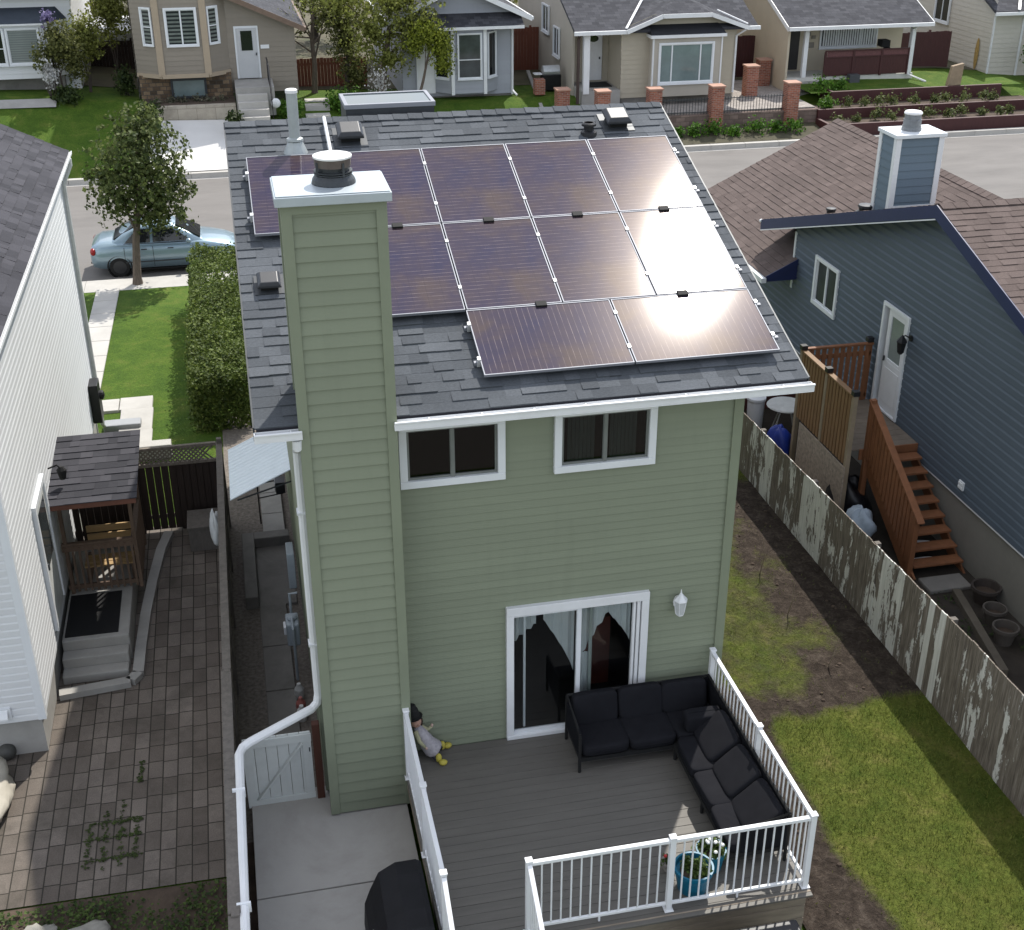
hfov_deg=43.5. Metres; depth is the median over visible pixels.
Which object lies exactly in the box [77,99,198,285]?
street tree
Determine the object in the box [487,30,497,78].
window
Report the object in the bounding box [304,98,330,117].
garden steps
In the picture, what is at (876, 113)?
bedding shrub
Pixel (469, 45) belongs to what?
window
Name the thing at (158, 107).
garden shrub
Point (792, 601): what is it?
dry stick
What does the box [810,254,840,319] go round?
window
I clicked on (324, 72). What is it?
board fence
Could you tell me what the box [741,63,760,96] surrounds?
brick pillar
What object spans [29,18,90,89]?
lilac shrub
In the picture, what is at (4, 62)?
window
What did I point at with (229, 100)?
planting bed
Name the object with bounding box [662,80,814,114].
terrace
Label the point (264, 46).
letter plate
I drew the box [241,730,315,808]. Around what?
side gate
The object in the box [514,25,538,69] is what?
board fence
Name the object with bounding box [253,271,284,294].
roof vent
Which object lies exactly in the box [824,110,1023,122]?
planting bed
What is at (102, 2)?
backyard tree
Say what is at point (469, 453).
window
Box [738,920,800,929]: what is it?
storage bin
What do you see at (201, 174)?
kerb
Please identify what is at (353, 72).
dark shrub tree
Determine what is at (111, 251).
parked car
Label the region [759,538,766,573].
dry stick
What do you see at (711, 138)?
soil strip
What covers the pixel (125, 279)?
kerb
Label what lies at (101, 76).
back yards
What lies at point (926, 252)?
blue house
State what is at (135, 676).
edging kerb
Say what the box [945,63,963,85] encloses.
board sign
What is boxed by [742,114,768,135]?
green bush
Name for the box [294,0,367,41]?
backyard tree
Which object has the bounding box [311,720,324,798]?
gate post
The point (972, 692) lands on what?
peeling fence
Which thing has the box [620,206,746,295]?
solar panel
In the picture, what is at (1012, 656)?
side soil
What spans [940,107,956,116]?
bedding shrub
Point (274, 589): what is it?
path
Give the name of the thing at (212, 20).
window
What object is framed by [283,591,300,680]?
gas meter
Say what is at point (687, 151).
gutter pan
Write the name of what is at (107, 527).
porch bench
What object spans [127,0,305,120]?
beige house
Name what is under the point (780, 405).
patio table
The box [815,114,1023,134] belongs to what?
timber wall
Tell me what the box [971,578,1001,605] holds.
flower pot
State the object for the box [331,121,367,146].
roof vent
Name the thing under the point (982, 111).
bedding shrub
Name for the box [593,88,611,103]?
brick pillar
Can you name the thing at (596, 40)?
front door
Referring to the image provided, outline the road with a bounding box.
[66,134,1023,281]
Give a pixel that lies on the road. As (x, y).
(994, 164)
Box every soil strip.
[0,878,227,929]
[677,122,819,144]
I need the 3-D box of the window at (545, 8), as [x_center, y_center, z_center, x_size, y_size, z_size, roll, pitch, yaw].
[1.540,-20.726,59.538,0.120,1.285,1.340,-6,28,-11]
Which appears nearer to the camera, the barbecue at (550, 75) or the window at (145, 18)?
the window at (145, 18)
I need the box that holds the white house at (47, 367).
[0,124,105,754]
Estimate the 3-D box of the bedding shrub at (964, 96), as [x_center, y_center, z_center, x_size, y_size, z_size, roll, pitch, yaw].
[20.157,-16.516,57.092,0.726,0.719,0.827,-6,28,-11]
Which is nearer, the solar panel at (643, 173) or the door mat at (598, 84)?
the solar panel at (643, 173)
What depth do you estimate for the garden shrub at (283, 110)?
52.67 m
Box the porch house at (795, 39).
[737,0,934,95]
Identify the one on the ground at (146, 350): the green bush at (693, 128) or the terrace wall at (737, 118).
the terrace wall at (737, 118)
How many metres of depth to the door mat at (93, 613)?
20.87 m
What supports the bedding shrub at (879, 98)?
on the planting bed at (871, 104)
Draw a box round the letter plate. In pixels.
[260,44,268,48]
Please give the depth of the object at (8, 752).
18.33 m
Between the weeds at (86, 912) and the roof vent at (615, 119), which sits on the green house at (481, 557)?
the roof vent at (615, 119)
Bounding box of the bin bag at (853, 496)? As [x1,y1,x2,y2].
[825,474,871,512]
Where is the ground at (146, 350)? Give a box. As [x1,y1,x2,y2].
[0,68,1023,929]
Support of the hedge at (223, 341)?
on the ground at (146, 350)
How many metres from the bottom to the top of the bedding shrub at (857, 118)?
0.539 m
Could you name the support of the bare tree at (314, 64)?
on the ground at (146, 350)
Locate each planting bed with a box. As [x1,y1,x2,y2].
[145,96,234,105]
[813,95,1023,108]
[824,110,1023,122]
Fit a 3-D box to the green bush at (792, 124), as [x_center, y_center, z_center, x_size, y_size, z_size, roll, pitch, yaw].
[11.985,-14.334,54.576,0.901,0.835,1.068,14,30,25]
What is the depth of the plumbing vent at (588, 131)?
19.18 m
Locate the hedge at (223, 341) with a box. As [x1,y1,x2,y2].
[183,241,251,433]
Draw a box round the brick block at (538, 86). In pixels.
[533,78,544,94]
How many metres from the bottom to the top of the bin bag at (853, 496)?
0.984 m
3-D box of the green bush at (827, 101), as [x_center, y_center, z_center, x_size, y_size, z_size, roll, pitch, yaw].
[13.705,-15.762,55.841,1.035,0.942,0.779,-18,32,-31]
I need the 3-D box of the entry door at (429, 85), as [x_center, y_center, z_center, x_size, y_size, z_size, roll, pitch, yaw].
[-3.713,-17.316,55.016,0.800,2.700,0.140,-6,28,-11]
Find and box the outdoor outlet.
[957,479,964,490]
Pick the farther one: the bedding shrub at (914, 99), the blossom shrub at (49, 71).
the bedding shrub at (914, 99)
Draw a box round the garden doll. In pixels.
[410,703,451,765]
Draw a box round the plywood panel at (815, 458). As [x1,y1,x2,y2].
[795,422,844,506]
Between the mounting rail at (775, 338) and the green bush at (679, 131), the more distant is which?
the green bush at (679, 131)
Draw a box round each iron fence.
[662,97,708,115]
[724,94,783,112]
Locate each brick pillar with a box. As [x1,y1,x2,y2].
[553,87,570,105]
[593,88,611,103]
[645,86,663,104]
[707,83,725,126]
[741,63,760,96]
[755,57,772,85]
[782,80,801,125]
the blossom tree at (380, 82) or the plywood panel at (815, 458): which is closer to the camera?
the plywood panel at (815, 458)
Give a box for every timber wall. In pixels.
[815,99,1023,119]
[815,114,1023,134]
[820,83,1001,103]
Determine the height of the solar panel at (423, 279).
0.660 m
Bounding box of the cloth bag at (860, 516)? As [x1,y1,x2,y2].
[846,504,876,537]
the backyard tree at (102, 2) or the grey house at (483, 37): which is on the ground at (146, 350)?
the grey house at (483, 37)
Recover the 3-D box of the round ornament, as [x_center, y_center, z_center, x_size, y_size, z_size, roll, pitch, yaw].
[-9.637,-14.761,52.319,0.400,0.400,0.234,-6,28,-11]
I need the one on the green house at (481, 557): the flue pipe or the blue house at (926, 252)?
the flue pipe
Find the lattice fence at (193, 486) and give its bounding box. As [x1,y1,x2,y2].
[86,441,217,533]
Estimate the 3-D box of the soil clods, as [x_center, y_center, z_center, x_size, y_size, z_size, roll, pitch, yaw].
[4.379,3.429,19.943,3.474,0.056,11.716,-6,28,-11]
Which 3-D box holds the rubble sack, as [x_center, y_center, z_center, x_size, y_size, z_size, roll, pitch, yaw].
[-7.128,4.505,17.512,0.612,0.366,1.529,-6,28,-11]
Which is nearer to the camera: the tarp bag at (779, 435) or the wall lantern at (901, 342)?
the wall lantern at (901, 342)
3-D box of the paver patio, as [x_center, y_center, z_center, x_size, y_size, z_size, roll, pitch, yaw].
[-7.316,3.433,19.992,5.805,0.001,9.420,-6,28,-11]
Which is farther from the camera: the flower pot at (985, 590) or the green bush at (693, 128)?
the green bush at (693, 128)
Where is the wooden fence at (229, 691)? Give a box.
[216,437,240,929]
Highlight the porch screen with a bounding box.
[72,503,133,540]
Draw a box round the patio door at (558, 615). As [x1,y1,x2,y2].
[505,589,649,740]
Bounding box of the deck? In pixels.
[407,732,812,929]
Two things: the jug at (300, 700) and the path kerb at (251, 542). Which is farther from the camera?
the path kerb at (251, 542)
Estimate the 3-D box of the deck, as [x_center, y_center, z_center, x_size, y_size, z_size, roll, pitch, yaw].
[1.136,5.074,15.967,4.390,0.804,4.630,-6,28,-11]
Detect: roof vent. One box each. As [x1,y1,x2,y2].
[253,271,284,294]
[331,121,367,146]
[596,107,634,131]
[826,207,835,213]
[855,203,871,213]
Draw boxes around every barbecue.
[364,859,434,929]
[533,65,560,89]
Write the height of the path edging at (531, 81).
0.550 m
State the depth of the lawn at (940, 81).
58.53 m
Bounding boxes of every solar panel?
[245,154,314,236]
[350,148,440,226]
[388,222,464,316]
[421,144,529,222]
[442,217,561,309]
[466,299,634,376]
[505,139,617,217]
[532,211,655,302]
[587,135,702,212]
[610,289,779,363]
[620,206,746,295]
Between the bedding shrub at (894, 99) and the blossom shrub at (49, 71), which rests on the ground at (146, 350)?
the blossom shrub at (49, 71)
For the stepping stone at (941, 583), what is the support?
on the side soil at (1012, 656)
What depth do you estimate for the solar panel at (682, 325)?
16.03 m
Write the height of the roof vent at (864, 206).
0.170 m
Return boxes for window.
[0,28,9,66]
[4,27,41,66]
[138,7,154,46]
[162,7,199,47]
[170,77,207,98]
[205,5,220,44]
[398,421,505,489]
[434,33,449,80]
[457,32,482,80]
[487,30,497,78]
[540,2,549,34]
[551,25,559,58]
[553,407,657,473]
[657,41,714,85]
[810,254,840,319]
[818,28,878,49]
[932,0,951,24]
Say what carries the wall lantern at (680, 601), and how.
attached to the green house at (481, 557)
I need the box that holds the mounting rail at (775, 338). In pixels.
[473,335,777,365]
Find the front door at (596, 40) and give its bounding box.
[589,35,602,79]
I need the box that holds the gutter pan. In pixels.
[66,133,1023,186]
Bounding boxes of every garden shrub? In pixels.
[39,8,59,89]
[49,82,83,106]
[62,9,108,91]
[81,0,130,75]
[111,63,136,95]
[138,99,164,123]
[225,109,244,121]
[278,99,304,118]
[323,85,359,114]
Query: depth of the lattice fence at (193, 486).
23.86 m
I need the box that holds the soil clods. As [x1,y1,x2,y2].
[732,503,881,913]
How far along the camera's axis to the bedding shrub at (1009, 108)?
56.63 m
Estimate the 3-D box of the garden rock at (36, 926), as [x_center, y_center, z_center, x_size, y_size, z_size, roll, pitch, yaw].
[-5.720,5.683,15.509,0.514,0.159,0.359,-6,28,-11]
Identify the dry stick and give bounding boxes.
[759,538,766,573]
[787,583,799,615]
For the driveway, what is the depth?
50.81 m
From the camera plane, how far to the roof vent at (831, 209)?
26.82 m
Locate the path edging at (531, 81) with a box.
[526,70,542,106]
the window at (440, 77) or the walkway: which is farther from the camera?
the window at (440, 77)
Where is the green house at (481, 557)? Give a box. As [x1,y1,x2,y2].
[223,101,815,929]
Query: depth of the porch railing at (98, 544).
21.30 m
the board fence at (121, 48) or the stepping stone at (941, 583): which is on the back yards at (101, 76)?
the board fence at (121, 48)
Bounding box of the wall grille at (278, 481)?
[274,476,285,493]
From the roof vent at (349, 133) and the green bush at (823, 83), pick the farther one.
the green bush at (823, 83)
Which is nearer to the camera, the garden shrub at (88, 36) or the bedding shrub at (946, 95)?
the garden shrub at (88, 36)
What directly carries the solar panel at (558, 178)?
attached to the mounting rail
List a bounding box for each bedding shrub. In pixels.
[830,112,845,121]
[841,95,853,106]
[848,112,861,122]
[857,95,871,106]
[870,105,884,119]
[872,92,889,105]
[884,108,899,120]
[886,92,902,105]
[906,91,919,103]
[919,104,938,116]
[929,92,940,102]
[938,90,952,102]
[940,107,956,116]
[954,101,969,114]
[955,85,971,101]
[976,106,989,115]
[977,88,995,100]
[987,88,998,99]
[995,105,1009,114]
[1004,102,1014,112]
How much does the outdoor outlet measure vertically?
0.160 m
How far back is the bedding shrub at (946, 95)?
56.91 m
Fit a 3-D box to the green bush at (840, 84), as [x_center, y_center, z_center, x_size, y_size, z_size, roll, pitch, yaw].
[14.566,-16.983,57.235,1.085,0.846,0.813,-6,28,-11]
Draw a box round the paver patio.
[0,525,226,909]
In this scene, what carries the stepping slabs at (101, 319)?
on the ground at (146, 350)
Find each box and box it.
[187,507,218,551]
[285,542,296,588]
[847,73,859,82]
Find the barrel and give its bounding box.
[747,396,765,428]
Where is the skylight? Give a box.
[339,90,434,115]
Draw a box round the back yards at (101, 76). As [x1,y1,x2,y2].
[69,0,975,89]
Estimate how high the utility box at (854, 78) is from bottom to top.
0.450 m
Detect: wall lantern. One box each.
[673,589,687,616]
[897,335,912,354]
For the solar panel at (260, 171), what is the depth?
17.67 m
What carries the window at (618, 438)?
in the green house at (481, 557)
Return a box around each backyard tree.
[90,0,126,16]
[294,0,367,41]
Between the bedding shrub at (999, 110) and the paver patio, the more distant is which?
the bedding shrub at (999, 110)
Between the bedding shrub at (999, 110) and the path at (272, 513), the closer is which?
the path at (272, 513)
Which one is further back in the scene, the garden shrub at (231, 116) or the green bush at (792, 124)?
the green bush at (792, 124)
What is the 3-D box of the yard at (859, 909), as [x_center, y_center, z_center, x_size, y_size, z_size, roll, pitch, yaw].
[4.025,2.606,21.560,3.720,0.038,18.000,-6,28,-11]
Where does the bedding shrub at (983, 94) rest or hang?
on the planting bed at (871, 104)
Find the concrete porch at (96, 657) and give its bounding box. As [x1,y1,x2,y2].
[62,545,138,683]
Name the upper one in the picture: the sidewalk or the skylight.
the skylight
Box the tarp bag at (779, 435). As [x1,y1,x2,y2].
[767,424,790,455]
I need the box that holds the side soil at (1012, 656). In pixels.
[744,408,1023,693]
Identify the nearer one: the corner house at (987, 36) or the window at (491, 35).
the window at (491, 35)
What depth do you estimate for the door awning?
20.70 m
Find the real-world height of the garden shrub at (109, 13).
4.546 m
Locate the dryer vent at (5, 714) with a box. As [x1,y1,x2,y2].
[0,707,12,721]
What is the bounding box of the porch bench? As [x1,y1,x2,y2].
[85,521,136,582]
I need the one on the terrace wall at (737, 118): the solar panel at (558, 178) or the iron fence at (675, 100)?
the iron fence at (675, 100)
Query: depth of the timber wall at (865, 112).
56.23 m
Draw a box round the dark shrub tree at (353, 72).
[306,0,370,92]
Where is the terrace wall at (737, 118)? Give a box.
[667,108,816,127]
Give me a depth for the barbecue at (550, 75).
56.97 m
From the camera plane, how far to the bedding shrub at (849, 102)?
56.03 m
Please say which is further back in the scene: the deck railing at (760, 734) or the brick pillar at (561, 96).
the brick pillar at (561, 96)
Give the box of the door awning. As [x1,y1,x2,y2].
[228,437,290,500]
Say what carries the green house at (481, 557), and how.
on the ground at (146, 350)
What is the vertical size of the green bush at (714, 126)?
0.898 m
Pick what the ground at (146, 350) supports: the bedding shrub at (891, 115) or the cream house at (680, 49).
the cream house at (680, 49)
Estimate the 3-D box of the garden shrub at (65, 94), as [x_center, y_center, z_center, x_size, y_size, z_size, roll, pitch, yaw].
[-17.954,-14.871,51.783,1.248,0.991,1.134,-17,32,-30]
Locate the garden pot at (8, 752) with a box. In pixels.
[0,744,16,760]
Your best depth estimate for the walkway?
51.43 m
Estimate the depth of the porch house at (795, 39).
58.96 m
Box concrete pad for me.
[252,786,418,929]
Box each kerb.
[59,531,173,700]
[66,127,1023,184]
[82,272,230,282]
[241,529,289,609]
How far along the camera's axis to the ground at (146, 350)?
36.56 m
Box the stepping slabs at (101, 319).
[89,288,153,441]
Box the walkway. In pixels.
[0,98,56,108]
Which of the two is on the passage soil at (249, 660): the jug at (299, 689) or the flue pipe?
the jug at (299, 689)
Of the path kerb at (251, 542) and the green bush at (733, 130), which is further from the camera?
the green bush at (733, 130)
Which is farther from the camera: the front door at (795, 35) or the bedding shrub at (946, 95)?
the front door at (795, 35)
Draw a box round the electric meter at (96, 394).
[88,378,104,423]
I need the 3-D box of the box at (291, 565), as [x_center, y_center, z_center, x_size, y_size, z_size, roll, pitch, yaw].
[-3.562,1.616,20.683,0.120,0.650,0.400,-6,28,-11]
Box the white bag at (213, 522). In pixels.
[209,509,218,545]
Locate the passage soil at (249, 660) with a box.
[222,414,325,842]
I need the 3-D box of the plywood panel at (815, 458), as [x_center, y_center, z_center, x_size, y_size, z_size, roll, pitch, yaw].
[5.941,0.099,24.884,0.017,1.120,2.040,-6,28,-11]
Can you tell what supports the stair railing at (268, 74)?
attached to the beige house at (190, 48)
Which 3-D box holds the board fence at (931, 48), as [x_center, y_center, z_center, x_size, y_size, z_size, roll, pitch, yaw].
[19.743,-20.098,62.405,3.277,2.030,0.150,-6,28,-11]
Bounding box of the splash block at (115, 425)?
[103,417,141,432]
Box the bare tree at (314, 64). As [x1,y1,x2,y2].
[280,0,333,93]
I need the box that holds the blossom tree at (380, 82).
[364,62,389,91]
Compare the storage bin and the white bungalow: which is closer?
the storage bin
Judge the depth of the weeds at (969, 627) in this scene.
21.37 m
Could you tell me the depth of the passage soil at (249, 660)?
21.19 m
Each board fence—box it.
[90,38,135,68]
[297,56,366,86]
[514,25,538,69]
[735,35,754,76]
[901,29,951,66]
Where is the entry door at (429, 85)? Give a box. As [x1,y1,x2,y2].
[416,35,435,93]
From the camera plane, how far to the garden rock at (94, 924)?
15.55 m
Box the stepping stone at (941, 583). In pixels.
[918,573,970,593]
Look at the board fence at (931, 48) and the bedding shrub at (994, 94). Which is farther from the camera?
the board fence at (931, 48)
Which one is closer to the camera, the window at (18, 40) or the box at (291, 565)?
the box at (291, 565)
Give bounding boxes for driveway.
[150,120,227,171]
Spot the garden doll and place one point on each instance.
(431, 746)
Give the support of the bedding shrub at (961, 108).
on the planting bed at (938, 116)
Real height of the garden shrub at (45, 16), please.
3.463 m
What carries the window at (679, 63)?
in the cream house at (680, 49)
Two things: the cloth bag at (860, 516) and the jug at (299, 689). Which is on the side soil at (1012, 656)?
the cloth bag at (860, 516)
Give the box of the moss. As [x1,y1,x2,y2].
[81,760,144,870]
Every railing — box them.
[61,498,145,591]
[265,57,273,118]
[402,708,454,929]
[523,811,818,929]
[708,647,812,874]
[808,336,874,399]
[822,47,909,77]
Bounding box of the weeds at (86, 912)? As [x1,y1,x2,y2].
[0,878,227,929]
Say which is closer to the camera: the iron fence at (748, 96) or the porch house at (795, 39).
the iron fence at (748, 96)
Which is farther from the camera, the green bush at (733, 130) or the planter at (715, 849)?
the green bush at (733, 130)
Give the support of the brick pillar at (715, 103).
on the ground at (146, 350)
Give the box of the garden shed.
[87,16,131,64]
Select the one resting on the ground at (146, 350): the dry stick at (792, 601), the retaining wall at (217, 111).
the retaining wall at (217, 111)
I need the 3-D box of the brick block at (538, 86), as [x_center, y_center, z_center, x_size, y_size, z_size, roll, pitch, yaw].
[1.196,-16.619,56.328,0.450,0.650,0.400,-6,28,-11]
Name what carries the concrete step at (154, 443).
on the ground at (146, 350)
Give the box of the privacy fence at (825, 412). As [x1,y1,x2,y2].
[789,344,860,510]
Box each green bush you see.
[674,126,688,137]
[686,121,707,137]
[702,118,726,135]
[722,124,742,136]
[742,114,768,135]
[767,115,788,132]
[782,117,805,133]
[807,73,836,95]
[817,92,838,108]
[828,75,849,90]
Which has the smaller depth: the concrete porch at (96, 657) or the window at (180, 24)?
the concrete porch at (96, 657)
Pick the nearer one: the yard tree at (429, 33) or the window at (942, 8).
the yard tree at (429, 33)
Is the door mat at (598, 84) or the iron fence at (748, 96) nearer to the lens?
the iron fence at (748, 96)
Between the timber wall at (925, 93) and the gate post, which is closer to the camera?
the gate post
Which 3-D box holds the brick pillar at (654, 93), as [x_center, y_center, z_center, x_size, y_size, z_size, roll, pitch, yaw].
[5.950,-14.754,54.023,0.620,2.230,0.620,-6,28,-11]
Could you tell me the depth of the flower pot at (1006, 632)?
20.91 m
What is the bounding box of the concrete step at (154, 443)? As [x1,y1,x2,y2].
[139,439,172,460]
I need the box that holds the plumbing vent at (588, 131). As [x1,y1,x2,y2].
[581,121,596,137]
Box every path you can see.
[255,545,303,790]
[259,476,284,530]
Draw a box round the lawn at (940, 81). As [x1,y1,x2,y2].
[801,74,1021,92]
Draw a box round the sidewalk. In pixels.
[82,274,233,292]
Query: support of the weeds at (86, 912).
on the soil strip at (166, 896)
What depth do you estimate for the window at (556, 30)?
58.08 m
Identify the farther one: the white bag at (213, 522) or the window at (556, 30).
the window at (556, 30)
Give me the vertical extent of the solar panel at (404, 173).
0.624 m
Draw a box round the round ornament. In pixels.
[271,98,280,107]
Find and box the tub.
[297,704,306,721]
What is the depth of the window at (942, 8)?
65.45 m
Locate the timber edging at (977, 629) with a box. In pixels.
[951,589,1007,675]
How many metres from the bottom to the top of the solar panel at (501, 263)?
0.660 m
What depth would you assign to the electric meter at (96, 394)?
26.74 m
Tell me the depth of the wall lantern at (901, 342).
23.92 m
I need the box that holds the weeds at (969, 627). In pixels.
[928,591,1023,651]
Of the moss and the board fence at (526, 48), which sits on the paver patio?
the moss
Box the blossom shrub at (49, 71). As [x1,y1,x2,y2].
[39,52,59,96]
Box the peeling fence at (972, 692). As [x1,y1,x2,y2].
[739,413,1023,816]
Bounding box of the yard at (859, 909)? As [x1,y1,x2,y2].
[719,470,1023,929]
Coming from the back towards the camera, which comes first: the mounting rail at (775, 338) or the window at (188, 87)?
the window at (188, 87)
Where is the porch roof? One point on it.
(102, 469)
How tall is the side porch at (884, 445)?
2.802 m
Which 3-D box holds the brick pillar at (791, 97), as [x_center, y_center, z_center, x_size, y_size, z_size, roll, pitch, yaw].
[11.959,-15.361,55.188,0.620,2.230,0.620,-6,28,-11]
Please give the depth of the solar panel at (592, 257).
16.89 m
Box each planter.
[674,851,713,896]
[691,836,727,873]
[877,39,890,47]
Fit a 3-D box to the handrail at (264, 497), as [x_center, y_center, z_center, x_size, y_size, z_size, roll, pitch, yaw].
[-4.558,0.684,24.274,0.486,0.924,0.032,-6,28,-11]
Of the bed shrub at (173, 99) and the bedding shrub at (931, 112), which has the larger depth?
the bedding shrub at (931, 112)
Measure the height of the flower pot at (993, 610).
0.310 m
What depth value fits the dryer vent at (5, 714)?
18.04 m
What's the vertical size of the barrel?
0.770 m
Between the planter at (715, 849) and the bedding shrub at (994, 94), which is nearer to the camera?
the planter at (715, 849)
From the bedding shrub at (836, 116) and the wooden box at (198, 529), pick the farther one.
the bedding shrub at (836, 116)
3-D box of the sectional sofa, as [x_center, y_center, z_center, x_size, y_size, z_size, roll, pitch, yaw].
[2.025,3.928,16.456,2.063,0.793,2.848,-6,28,-11]
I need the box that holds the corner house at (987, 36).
[903,0,1023,74]
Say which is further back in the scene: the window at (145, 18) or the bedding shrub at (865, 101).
the bedding shrub at (865, 101)
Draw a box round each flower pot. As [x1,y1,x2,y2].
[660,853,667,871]
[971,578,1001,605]
[982,601,1007,626]
[992,619,1019,646]
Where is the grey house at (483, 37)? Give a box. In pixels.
[365,0,533,97]
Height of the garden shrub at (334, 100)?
1.433 m
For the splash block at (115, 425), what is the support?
on the stepping slabs at (101, 319)
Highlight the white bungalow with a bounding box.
[0,0,91,89]
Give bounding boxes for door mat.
[65,590,121,637]
[589,82,611,87]
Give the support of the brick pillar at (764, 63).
on the terrace
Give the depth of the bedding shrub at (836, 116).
54.85 m
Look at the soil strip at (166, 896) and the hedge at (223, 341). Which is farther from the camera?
the hedge at (223, 341)
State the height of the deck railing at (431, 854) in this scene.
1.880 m
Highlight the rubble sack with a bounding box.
[0,756,15,822]
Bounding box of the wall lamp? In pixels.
[47,464,66,479]
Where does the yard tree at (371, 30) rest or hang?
on the ground at (146, 350)
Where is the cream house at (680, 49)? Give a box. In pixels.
[518,0,760,104]
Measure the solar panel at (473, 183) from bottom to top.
0.624 m
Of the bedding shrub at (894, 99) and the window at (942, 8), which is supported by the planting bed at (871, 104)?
the bedding shrub at (894, 99)
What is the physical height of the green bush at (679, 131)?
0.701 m
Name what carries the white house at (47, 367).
on the ground at (146, 350)
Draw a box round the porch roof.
[47,429,146,593]
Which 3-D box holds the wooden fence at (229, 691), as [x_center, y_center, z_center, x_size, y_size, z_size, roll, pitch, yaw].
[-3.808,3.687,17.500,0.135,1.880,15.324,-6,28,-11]
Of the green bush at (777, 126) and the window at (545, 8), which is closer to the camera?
the green bush at (777, 126)
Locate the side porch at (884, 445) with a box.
[852,398,964,580]
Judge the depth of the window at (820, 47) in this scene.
59.92 m
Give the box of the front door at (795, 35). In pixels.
[787,31,799,69]
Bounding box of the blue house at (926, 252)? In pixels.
[708,109,1023,625]
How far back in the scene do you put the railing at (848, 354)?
25.39 m
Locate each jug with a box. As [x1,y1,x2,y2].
[294,682,304,699]
[296,696,305,708]
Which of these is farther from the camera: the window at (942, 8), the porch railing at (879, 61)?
the window at (942, 8)
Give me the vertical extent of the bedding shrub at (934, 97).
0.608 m
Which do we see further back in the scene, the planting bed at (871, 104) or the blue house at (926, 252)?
the planting bed at (871, 104)
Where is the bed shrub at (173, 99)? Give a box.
[155,92,227,102]
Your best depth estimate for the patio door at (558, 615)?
17.22 m
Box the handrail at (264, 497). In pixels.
[257,480,283,523]
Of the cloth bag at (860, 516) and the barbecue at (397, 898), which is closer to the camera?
the barbecue at (397, 898)
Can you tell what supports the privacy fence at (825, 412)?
on the side soil at (1012, 656)
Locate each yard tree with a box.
[304,0,448,91]
[400,16,457,89]
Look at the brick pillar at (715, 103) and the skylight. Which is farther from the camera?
the brick pillar at (715, 103)
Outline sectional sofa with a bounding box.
[565,674,791,868]
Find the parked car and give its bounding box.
[90,215,234,276]
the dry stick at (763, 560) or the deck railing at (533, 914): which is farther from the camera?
the dry stick at (763, 560)
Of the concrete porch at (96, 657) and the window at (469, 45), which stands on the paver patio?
the concrete porch at (96, 657)
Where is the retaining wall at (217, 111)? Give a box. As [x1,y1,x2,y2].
[145,103,236,120]
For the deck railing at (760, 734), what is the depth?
16.14 m
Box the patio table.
[767,397,794,426]
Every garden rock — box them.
[24,923,57,929]
[69,919,110,929]
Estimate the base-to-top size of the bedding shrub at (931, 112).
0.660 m
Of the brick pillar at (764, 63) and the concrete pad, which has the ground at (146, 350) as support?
the concrete pad
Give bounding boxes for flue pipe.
[284,88,307,154]
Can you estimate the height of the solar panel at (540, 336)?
0.459 m
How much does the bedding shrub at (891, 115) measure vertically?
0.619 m

